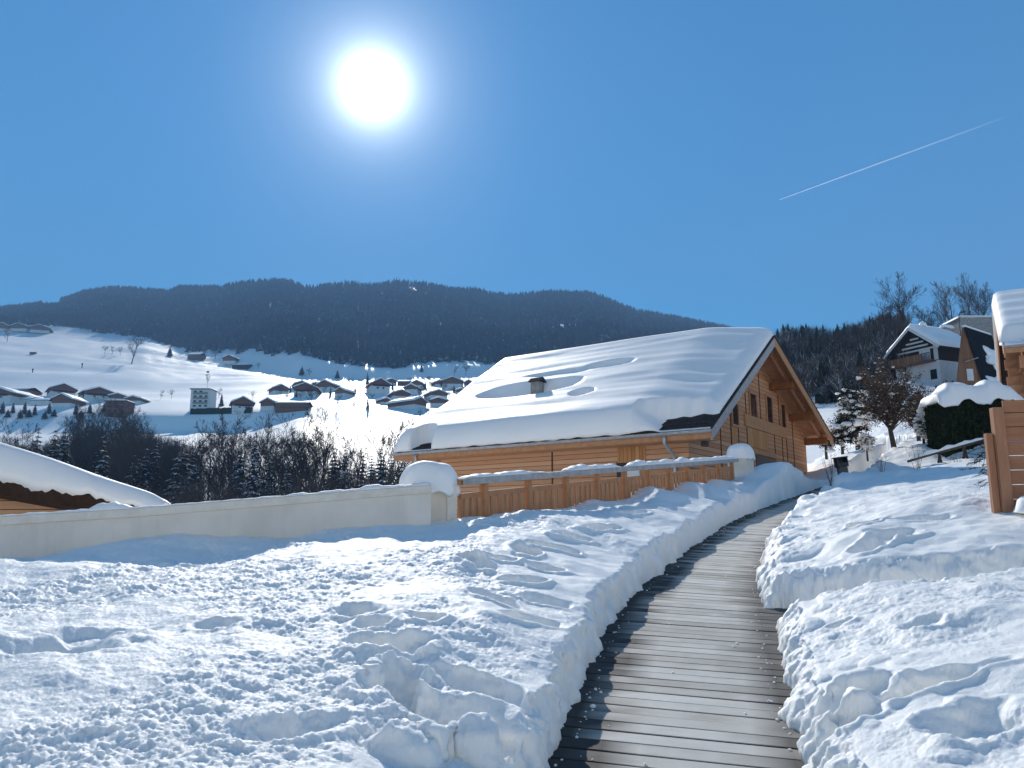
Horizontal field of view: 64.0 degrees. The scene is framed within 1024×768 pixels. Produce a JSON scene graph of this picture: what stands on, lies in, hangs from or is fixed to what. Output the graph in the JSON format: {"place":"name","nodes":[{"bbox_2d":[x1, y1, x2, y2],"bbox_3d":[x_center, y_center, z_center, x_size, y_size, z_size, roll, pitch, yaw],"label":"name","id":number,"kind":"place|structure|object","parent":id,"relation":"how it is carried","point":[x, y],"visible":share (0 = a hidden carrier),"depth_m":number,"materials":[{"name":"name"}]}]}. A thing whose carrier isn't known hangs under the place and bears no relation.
{"place":"outdoors","nodes":[
{"label":"outdoors","id":0,"kind":"place"},
{"bbox_2d":[0,286,955,501],"bbox_3d":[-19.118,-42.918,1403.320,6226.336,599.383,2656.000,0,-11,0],"label":"hills","id":1,"kind":"structure","parent":0,"point":[152,371],"depth_m":609.06,"materials":[{"name":"snow"}]},
{"bbox_2d":[8,322,29,332],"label":"village chalet","id":2,"kind":"object","parent":1,"relation":"on","point":[19,327],"visible":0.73,"depth_m":1077.92,"materials":[{"name":"white wood"}]},
{"bbox_2d":[0,386,42,404],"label":"village chalet","id":3,"kind":"object","parent":1,"relation":"on","point":[9,396],"visible":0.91,"depth_m":433.43,"materials":[{"name":"white wood"}]},
{"bbox_2d":[0,416,45,452],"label":"bare tree","id":4,"kind":"object","parent":1,"relation":"on","point":[16,441],"visible":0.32,"depth_m":151.78,"materials":[{"name":"brown plant"}]},
{"bbox_2d":[11,387,42,395],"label":"village chalet","id":5,"kind":"object","parent":1,"relation":"on","point":[34,391],"visible":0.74,"depth_m":500.64,"materials":[{"name":"white wood"}]},
{"bbox_2d":[29,398,51,404],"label":"village chalet","id":6,"kind":"object","parent":1,"relation":"on","point":[41,401],"visible":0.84,"depth_m":432.44,"materials":[{"name":"white wood"}]},
{"bbox_2d":[28,324,53,333],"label":"village chalet","id":7,"kind":"object","parent":1,"relation":"on","point":[38,329],"visible":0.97,"depth_m":1071.52,"materials":[{"name":"white wood"}]},
{"bbox_2d":[45,431,61,460],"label":"spruce tree","id":8,"kind":"object","parent":1,"relation":"on","point":[54,455],"visible":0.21,"depth_m":150.09,"materials":[{"name":"green plant"}]},
{"bbox_2d":[44,383,77,397],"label":"village chalet","id":9,"kind":"object","parent":1,"relation":"on","point":[53,390],"visible":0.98,"depth_m":487.19,"materials":[{"name":"brown wood"}]},
{"bbox_2d":[58,421,70,463],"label":"spruce tree","id":10,"kind":"object","parent":1,"relation":"on","point":[64,443],"visible":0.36,"depth_m":160.39,"materials":[{"name":"green plant"}]},
{"bbox_2d":[50,392,88,407],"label":"village chalet","id":11,"kind":"object","parent":1,"relation":"on","point":[62,399],"visible":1,"depth_m":421.81,"materials":[{"name":"brown wood"}]},
{"bbox_2d":[41,426,98,470],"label":"bare tree","id":12,"kind":"object","parent":1,"relation":"on","point":[78,444],"visible":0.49,"depth_m":170.64,"materials":[{"name":"brown plant"}]},
{"bbox_2d":[57,404,97,452],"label":"bare tree","id":13,"kind":"object","parent":1,"relation":"on","point":[75,425],"visible":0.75,"depth_m":216.61,"materials":[{"name":"brown plant"}]},
{"bbox_2d":[64,413,104,440],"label":"bare tree","id":14,"kind":"object","parent":1,"relation":"on","point":[81,426],"visible":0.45,"depth_m":230.29,"materials":[{"name":"brown plant"}]},
{"bbox_2d":[81,386,114,401],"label":"village chalet","id":15,"kind":"object","parent":1,"relation":"on","point":[89,394],"visible":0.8,"depth_m":458.96,"materials":[{"name":"brown wood"}]},
{"bbox_2d":[90,435,111,477],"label":"spruce tree","id":16,"kind":"object","parent":1,"relation":"on","point":[101,466],"visible":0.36,"depth_m":139.63,"materials":[{"name":"green plant"}]},
{"bbox_2d":[91,395,120,441],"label":"bare tree","id":17,"kind":"object","parent":1,"relation":"on","point":[110,413],"visible":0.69,"depth_m":243.11,"materials":[{"name":"brown plant"}]},
{"bbox_2d":[86,412,135,445],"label":"bare tree","id":18,"kind":"object","parent":1,"relation":"on","point":[108,428],"visible":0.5,"depth_m":221.67,"materials":[{"name":"brown plant"}]},
{"bbox_2d":[104,400,135,418],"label":"apartment block","id":19,"kind":"structure","parent":1,"relation":"on","point":[124,403],"depth_m":401.09,"materials":[{"name":"brown wood"}]},
{"bbox_2d":[110,403,145,447],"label":"bare tree","id":20,"kind":"object","parent":1,"relation":"on","point":[127,422],"visible":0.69,"depth_m":217.67,"materials":[{"name":"brown plant"}]},
{"bbox_2d":[103,427,158,482],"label":"bare tree","id":21,"kind":"object","parent":1,"relation":"on","point":[148,445],"visible":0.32,"depth_m":149.88,"materials":[{"name":"brown plant"}]},
{"bbox_2d":[103,421,164,485],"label":"bare tree","id":22,"kind":"object","parent":1,"relation":"on","point":[134,451],"visible":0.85,"depth_m":138.61,"materials":[{"name":"brown plant"}]},
{"bbox_2d":[124,395,150,403],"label":"village chalet","id":23,"kind":"object","parent":1,"relation":"on","point":[136,399],"visible":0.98,"depth_m":447.55,"materials":[{"name":"brown wood"}]},
{"bbox_2d":[135,441,156,489],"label":"spruce tree","id":24,"kind":"object","parent":1,"relation":"on","point":[144,475],"visible":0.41,"depth_m":148.85,"materials":[{"name":"green plant"}]},
{"bbox_2d":[161,435,197,503],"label":"spruce tree","id":25,"kind":"object","parent":1,"relation":"on","point":[180,468],"visible":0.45,"depth_m":139.16,"materials":[{"name":"green plant"}]},
{"bbox_2d":[159,432,216,488],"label":"bare tree","id":26,"kind":"object","parent":1,"relation":"on","point":[199,449],"visible":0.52,"depth_m":158.72,"materials":[{"name":"brown plant"}]},
{"bbox_2d":[183,448,200,497],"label":"spruce tree","id":27,"kind":"object","parent":1,"relation":"on","point":[192,472],"visible":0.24,"depth_m":149.34,"materials":[{"name":"green plant"}]},
{"bbox_2d":[190,371,217,408],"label":"apartment block","id":28,"kind":"structure","parent":1,"relation":"on","point":[204,398],"depth_m":419.46,"materials":[{"name":"paint"}]},
{"bbox_2d":[185,419,232,500],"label":"bare tree","id":29,"kind":"object","parent":1,"relation":"on","point":[203,441],"visible":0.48,"depth_m":163.59,"materials":[{"name":"brown plant"}]},
{"bbox_2d":[11,422,408,503],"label":"undergrowth","id":30,"kind":"object","parent":1,"relation":"on","point":[186,498],"visible":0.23,"depth_m":154.82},
{"bbox_2d":[187,434,239,492],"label":"bare tree","id":31,"kind":"object","parent":1,"relation":"on","point":[207,463],"visible":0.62,"depth_m":158.55,"materials":[{"name":"brown plant"}]},
{"bbox_2d":[190,407,251,413],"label":"hedge row","id":32,"kind":"object","parent":1,"relation":"on","point":[211,410],"visible":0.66,"depth_m":406.81,"materials":[{"name":"green plant"}]},
{"bbox_2d":[179,418,267,500],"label":"bare tree","id":33,"kind":"object","parent":1,"relation":"on","point":[213,443],"visible":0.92,"depth_m":155.73,"materials":[{"name":"brown plant"}]},
{"bbox_2d":[199,410,252,487],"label":"bare tree","id":34,"kind":"object","parent":1,"relation":"on","point":[224,425],"visible":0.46,"depth_m":164.14,"materials":[{"name":"brown plant"}]},
{"bbox_2d":[227,446,249,498],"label":"spruce tree","id":35,"kind":"object","parent":1,"relation":"on","point":[240,469],"visible":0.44,"depth_m":148.95,"materials":[{"name":"green plant"}]},
{"bbox_2d":[229,395,254,414],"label":"village chalet","id":36,"kind":"object","parent":1,"relation":"on","point":[241,404],"visible":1,"depth_m":404.64,"materials":[{"name":"brown wood"}]},
{"bbox_2d":[242,429,262,497],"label":"spruce tree","id":37,"kind":"object","parent":1,"relation":"on","point":[253,475],"visible":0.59,"depth_m":139.04,"materials":[{"name":"green plant"}]},
{"bbox_2d":[217,423,293,490],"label":"bare tree","id":38,"kind":"object","parent":1,"relation":"on","point":[263,453],"visible":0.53,"depth_m":160.37,"materials":[{"name":"brown plant"}]},
{"bbox_2d":[238,410,287,490],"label":"bare tree","id":39,"kind":"object","parent":1,"relation":"on","point":[251,439],"visible":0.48,"depth_m":165.20,"materials":[{"name":"brown plant"}]},
{"bbox_2d":[260,446,277,495],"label":"spruce tree","id":40,"kind":"object","parent":1,"relation":"on","point":[270,491],"visible":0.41,"depth_m":148.77,"materials":[{"name":"green plant"}]},
{"bbox_2d":[259,397,278,409],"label":"village chalet","id":41,"kind":"object","parent":1,"relation":"on","point":[268,403],"visible":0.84,"depth_m":408.71,"materials":[{"name":"brown wood"}]},
{"bbox_2d":[244,425,300,493],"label":"bare tree","id":42,"kind":"object","parent":1,"relation":"on","point":[272,435],"visible":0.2,"depth_m":165.59,"materials":[{"name":"brown plant"}]},
{"bbox_2d":[238,429,307,491],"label":"bare tree","id":43,"kind":"object","parent":1,"relation":"on","point":[265,461],"visible":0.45,"depth_m":159.85,"materials":[{"name":"brown plant"}]},
{"bbox_2d":[267,383,289,394],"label":"village chalet","id":44,"kind":"object","parent":1,"relation":"on","point":[273,390],"visible":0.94,"depth_m":514.97,"materials":[{"name":"white wood"}]},
{"bbox_2d":[280,458,292,495],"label":"spruce tree","id":45,"kind":"object","parent":1,"relation":"on","point":[287,474],"visible":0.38,"depth_m":139.21,"materials":[{"name":"green plant"}]},
{"bbox_2d":[275,401,312,412],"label":"village chalet","id":46,"kind":"object","parent":1,"relation":"on","point":[287,406],"visible":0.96,"depth_m":401.71,"materials":[{"name":"brown wood"}]},
{"bbox_2d":[266,409,326,492],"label":"bare tree","id":47,"kind":"object","parent":1,"relation":"on","point":[290,452],"visible":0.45,"depth_m":156.27,"materials":[{"name":"brown plant"}]},
{"bbox_2d":[267,430,327,491],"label":"bare tree","id":48,"kind":"object","parent":1,"relation":"on","point":[280,466],"visible":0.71,"depth_m":148.25,"materials":[{"name":"brown plant"}]},
{"bbox_2d":[292,382,321,396],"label":"village chalet","id":49,"kind":"object","parent":1,"relation":"on","point":[299,388],"visible":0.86,"depth_m":481.62,"materials":[{"name":"brown wood"}]},
{"bbox_2d":[287,405,353,492],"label":"bare tree","id":50,"kind":"object","parent":1,"relation":"on","point":[320,441],"visible":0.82,"depth_m":148.62,"materials":[{"name":"brown plant"}]},
{"bbox_2d":[293,434,355,490],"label":"bare tree","id":51,"kind":"object","parent":1,"relation":"on","point":[312,470],"visible":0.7,"depth_m":147.60,"materials":[{"name":"brown plant"}]},
{"bbox_2d":[316,379,341,390],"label":"village chalet","id":52,"kind":"object","parent":1,"relation":"on","point":[323,383],"visible":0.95,"depth_m":528.48,"materials":[{"name":"white wood"}]},
{"bbox_2d":[302,427,369,490],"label":"bare tree","id":53,"kind":"object","parent":1,"relation":"on","point":[327,456],"visible":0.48,"depth_m":147.96,"materials":[{"name":"brown plant"}]},
{"bbox_2d":[336,449,351,489],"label":"spruce tree","id":54,"kind":"object","parent":1,"relation":"on","point":[345,466],"visible":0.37,"depth_m":144.31,"materials":[{"name":"green plant"}]},
{"bbox_2d":[333,386,356,396],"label":"village chalet","id":55,"kind":"object","parent":1,"relation":"on","point":[345,392],"visible":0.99,"depth_m":478.25,"materials":[{"name":"white wood"}]},
{"bbox_2d":[330,430,383,488],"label":"bare tree","id":56,"kind":"object","parent":1,"relation":"on","point":[362,461],"visible":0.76,"depth_m":148.35,"materials":[{"name":"brown plant"}]},
{"bbox_2d":[0,277,732,368],"bbox_3d":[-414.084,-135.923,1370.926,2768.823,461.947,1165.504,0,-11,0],"label":"forest","id":57,"kind":"object","parent":1,"relation":"on","point":[158,315],"visible":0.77,"depth_m":1241.56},
{"bbox_2d":[364,377,391,393],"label":"village chalet","id":58,"kind":"object","parent":1,"relation":"on","point":[380,385],"visible":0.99,"depth_m":491.54,"materials":[{"name":"paint"}]},
{"bbox_2d":[350,411,410,485],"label":"bare tree","id":59,"kind":"object","parent":1,"relation":"on","point":[383,441],"visible":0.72,"depth_m":153.20,"materials":[{"name":"brown plant"}]},
{"bbox_2d":[371,448,391,484],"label":"spruce tree","id":60,"kind":"object","parent":1,"relation":"on","point":[382,474],"visible":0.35,"depth_m":149.36,"materials":[{"name":"green plant"}]},
{"bbox_2d":[386,389,411,399],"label":"village chalet","id":61,"kind":"object","parent":1,"relation":"on","point":[398,394],"visible":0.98,"depth_m":458.00,"materials":[{"name":"brown wood"}]},
{"bbox_2d":[383,416,421,484],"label":"bare tree","id":62,"kind":"object","parent":1,"relation":"on","point":[403,468],"visible":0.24,"depth_m":143.62,"materials":[{"name":"brown plant"}]},
{"bbox_2d":[385,396,427,408],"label":"village chalet","id":63,"kind":"object","parent":1,"relation":"on","point":[417,402],"visible":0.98,"depth_m":401.15,"materials":[{"name":"white wood"}]},
{"bbox_2d":[422,389,448,399],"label":"village chalet","id":64,"kind":"object","parent":1,"relation":"on","point":[436,393],"visible":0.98,"depth_m":449.76,"materials":[{"name":"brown wood"}]},
{"bbox_2d":[429,396,448,405],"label":"village chalet","id":65,"kind":"object","parent":1,"relation":"on","point":[438,401],"visible":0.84,"depth_m":413.69,"materials":[{"name":"brown wood"}]},
{"bbox_2d":[441,376,463,389],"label":"village chalet","id":66,"kind":"object","parent":1,"relation":"on","point":[451,381],"visible":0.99,"depth_m":535.26,"materials":[{"name":"white wood"}]},
{"bbox_2d":[809,327,853,355],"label":"bare tree","id":67,"kind":"object","parent":1,"relation":"on","point":[826,343],"visible":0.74,"depth_m":144.48,"materials":[{"name":"brown plant"}]},
{"bbox_2d":[773,310,910,404],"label":"hillside wood","id":68,"kind":"object","parent":1,"relation":"on","point":[817,372],"visible":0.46,"depth_m":118.93,"materials":[{"name":"plant"}]},
{"bbox_2d":[833,322,867,354],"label":"bare tree","id":69,"kind":"object","parent":1,"relation":"on","point":[848,341],"visible":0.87,"depth_m":137.76,"materials":[{"name":"brown plant"}]},
{"bbox_2d":[856,311,890,343],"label":"bare tree","id":70,"kind":"object","parent":1,"relation":"on","point":[876,327],"visible":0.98,"depth_m":129.92,"materials":[{"name":"brown plant"}]},
{"bbox_2d":[877,302,917,333],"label":"bare tree","id":71,"kind":"object","parent":1,"relation":"on","point":[896,325],"visible":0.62,"depth_m":135.75,"materials":[{"name":"brown plant"}]},
{"bbox_2d":[870,271,926,339],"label":"bare tree","id":72,"kind":"object","parent":1,"relation":"on","point":[901,303],"visible":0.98,"depth_m":131.62,"materials":[{"name":"brown plant"}]},
{"bbox_2d":[883,321,960,382],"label":"hillside house","id":73,"kind":"structure","parent":1,"relation":"on","point":[934,351],"depth_m":108.25,"materials":[{"name":"white plaster"},{"name":"dark wood"},{"name":"snow"}]},
{"bbox_2d":[910,305,945,326],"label":"bare tree","id":74,"kind":"object","parent":1,"relation":"on","point":[919,310],"visible":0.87,"depth_m":153.93,"materials":[{"name":"brown plant"}]},
{"bbox_2d":[929,276,971,320],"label":"bare tree","id":75,"kind":"object","parent":1,"relation":"on","point":[944,309],"visible":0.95,"depth_m":153.77,"materials":[{"name":"brown plant"}]},
{"bbox_2d":[938,315,993,339],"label":"flat roof house","id":76,"kind":"structure","parent":1,"relation":"on","point":[983,322],"depth_m":132.05,"materials":[{"name":"stone"}]},
{"bbox_2d":[953,272,978,314],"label":"bare tree","id":77,"kind":"object","parent":1,"relation":"on","point":[966,294],"visible":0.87,"depth_m":160.27,"materials":[{"name":"brown plant"}]},
{"bbox_2d":[956,325,996,385],"bbox_3d":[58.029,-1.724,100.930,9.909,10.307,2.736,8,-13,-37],"label":"steep roof house","id":78,"kind":"structure","parent":1,"relation":"on","point":[976,362],"depth_m":99.50,"materials":[{"name":"wood"}]},
{"bbox_2d":[967,283,992,314],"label":"bare tree","id":79,"kind":"object","parent":1,"relation":"on","point":[982,303],"visible":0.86,"depth_m":163.39,"materials":[{"name":"brown plant"}]},
{"bbox_2d":[0,417,1023,767],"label":"snow ground","id":80,"kind":"structure","parent":0,"point":[896,587],"depth_m":4.99,"materials":[{"name":"snow"}]},
{"bbox_2d":[0,442,170,514],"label":"chalet","id":81,"kind":"object","parent":80,"relation":"on","point":[30,481],"visible":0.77,"depth_m":12.93,"materials":[{"name":"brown wood"}]},
{"bbox_2d":[0,482,430,557],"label":"garden wall","id":82,"kind":"structure","parent":80,"relation":"on","point":[42,534],"depth_m":8.84,"materials":[{"name":"white"}]},
{"bbox_2d":[399,461,459,521],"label":"wall pillar","id":83,"kind":"structure","parent":80,"relation":"on","point":[441,478],"depth_m":9.56,"materials":[{"name":"white"}]},
{"bbox_2d":[457,455,738,518],"bbox_3d":[2.424,2.193,14.876,0.222,2.709,12.211,-6,-12,30],"label":"balustrade","id":84,"kind":"object","parent":80,"relation":"on","point":[528,496],"visible":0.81,"depth_m":12.44,"materials":[{"name":"wood"}]},
{"bbox_2d":[390,327,833,517],"bbox_3d":[4.345,2.576,30.664,11.708,8.511,13.243,-7,-13,34],"label":"timber chalet","id":85,"kind":"object","parent":80,"relation":"on","point":[705,392],"visible":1,"depth_m":26.81,"materials":[{"name":"wood"},{"name":"snow"}]},
{"bbox_2d":[731,402,739,427],"bbox_3d":[7.216,0.977,26.483,0.048,0.818,0.680,-7,-13,34],"label":"window","id":86,"kind":"structure","parent":85,"relation":"in","point":[735,416],"depth_m":26.55,"materials":[{"name":"glass"}]},
{"bbox_2d":[748,391,757,417],"bbox_3d":[8.259,0.894,28.012,0.048,1.248,0.780,-7,-13,34],"label":"window","id":87,"kind":"structure","parent":85,"relation":"in","point":[752,397],"depth_m":28.06,"materials":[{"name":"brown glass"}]},
{"bbox_2d":[765,394,773,422],"bbox_3d":[9.263,1.000,29.461,0.048,1.213,0.730,-7,-13,34],"label":"window","id":88,"kind":"structure","parent":85,"relation":"in","point":[768,399],"depth_m":29.50,"materials":[{"name":"brown glass"}]},
{"bbox_2d":[779,402,786,427],"bbox_3d":[10.186,1.213,30.762,0.048,1.017,0.655,-7,-13,34],"label":"window","id":89,"kind":"structure","parent":85,"relation":"in","point":[783,417],"depth_m":30.78,"materials":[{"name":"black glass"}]},
{"bbox_2d":[548,485,829,767],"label":"boardwalk","id":90,"kind":"structure","parent":80,"relation":"on","point":[651,709],"depth_m":5.45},
{"bbox_2d":[554,511,791,765],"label":"snow crumbs","id":91,"kind":"object","parent":90,"relation":"on","point":[594,706],"visible":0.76,"depth_m":5.01,"materials":[{"name":"white"}]},
{"bbox_2d":[726,443,755,474],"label":"wall pillar","id":92,"kind":"structure","parent":80,"relation":"on","point":[743,453],"depth_m":20.49,"materials":[{"name":"white"}]},
{"bbox_2d":[826,413,858,454],"bbox_3d":[14.550,2.274,36.211,1.366,2.083,1.467,0,-11,0],"label":"snowy shrub","id":93,"kind":"object","parent":80,"relation":"on","point":[840,429],"visible":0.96,"depth_m":35.99,"materials":[{"name":"snow"}]},
{"bbox_2d":[832,456,868,474],"bbox_3d":[10.014,2.674,23.933,1.032,1.161,0.896,-6,-10,-1],"label":"litter bin","id":94,"kind":"object","parent":80,"relation":"on","point":[841,464],"visible":0.34,"depth_m":23.85,"materials":[{"name":"black metal"}]},
{"bbox_2d":[833,375,873,449],"bbox_3d":[16.788,1.303,40.201,1.973,4.017,2.495,-5,-12,27],"label":"dark shrub","id":95,"kind":"object","parent":80,"relation":"on","point":[854,410],"visible":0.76,"depth_m":40.14,"materials":[{"name":"green plant"}]},
{"bbox_2d":[855,431,876,460],"bbox_3d":[14.347,2.496,33.117,0.884,1.249,0.859,-3,-11,17],"label":"frosty shrub","id":96,"kind":"object","parent":80,"relation":"on","point":[866,440],"visible":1,"depth_m":32.96,"materials":[{"name":"white plant"}]},
{"bbox_2d":[846,354,930,447],"bbox_3d":[14.293,1.078,31.322,2.921,4.598,2.496,0,-11,0],"label":"garden tree","id":97,"kind":"object","parent":80,"relation":"on","point":[882,410],"visible":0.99,"depth_m":31.11,"materials":[{"name":"brown plant"}]},
{"bbox_2d":[900,388,933,440],"bbox_3d":[16.294,1.375,32.808,1.678,2.626,1.345,-5,-12,26],"label":"red shrub","id":98,"kind":"object","parent":80,"relation":"on","point":[910,422],"visible":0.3,"depth_m":32.71,"materials":[{"name":"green plant"}]},
{"bbox_2d":[912,409,926,443],"bbox_3d":[14.903,1.612,29.706,0.811,1.615,0.808,0,-11,0],"label":"white shrub","id":99,"kind":"object","parent":80,"relation":"on","point":[918,425],"visible":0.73,"depth_m":29.62,"materials":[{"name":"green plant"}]},
{"bbox_2d":[907,438,983,462],"bbox_3d":[13.626,2.376,25.390,3.217,1.555,0.249,3,-11,-14],"label":"log rail","id":100,"kind":"object","parent":80,"relation":"on","point":[946,448],"visible":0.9,"depth_m":25.39,"materials":[{"name":"brown wood"}]},
{"bbox_2d":[916,380,1023,457],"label":"clipped hedge","id":101,"kind":"object","parent":80,"relation":"on","point":[956,412],"visible":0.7,"depth_m":27.66,"materials":[{"name":"green plant"}]},
{"bbox_2d":[961,442,987,490],"bbox_3d":[5.493,0.968,9.657,0.395,0.570,0.403,0,-11,0],"label":"fir sprig","id":102,"kind":"object","parent":80,"relation":"on","point":[974,462],"visible":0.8,"depth_m":9.68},
{"bbox_2d":[983,400,1023,513],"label":"plank fence","id":103,"kind":"object","parent":80,"relation":"on","point":[1005,471],"visible":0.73,"depth_m":8.99,"materials":[{"name":"brown"}]},
{"bbox_2d":[991,288,1023,397],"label":"balcony chalet","id":104,"kind":"object","parent":80,"relation":"on","point":[1007,307],"visible":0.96,"depth_m":34.51,"materials":[{"name":"wood"}]},
{"bbox_2d":[0,0,1023,334],"label":"sky","id":105,"kind":"structure","parent":0,"point":[737,163],"materials":[{"name":"blue"}]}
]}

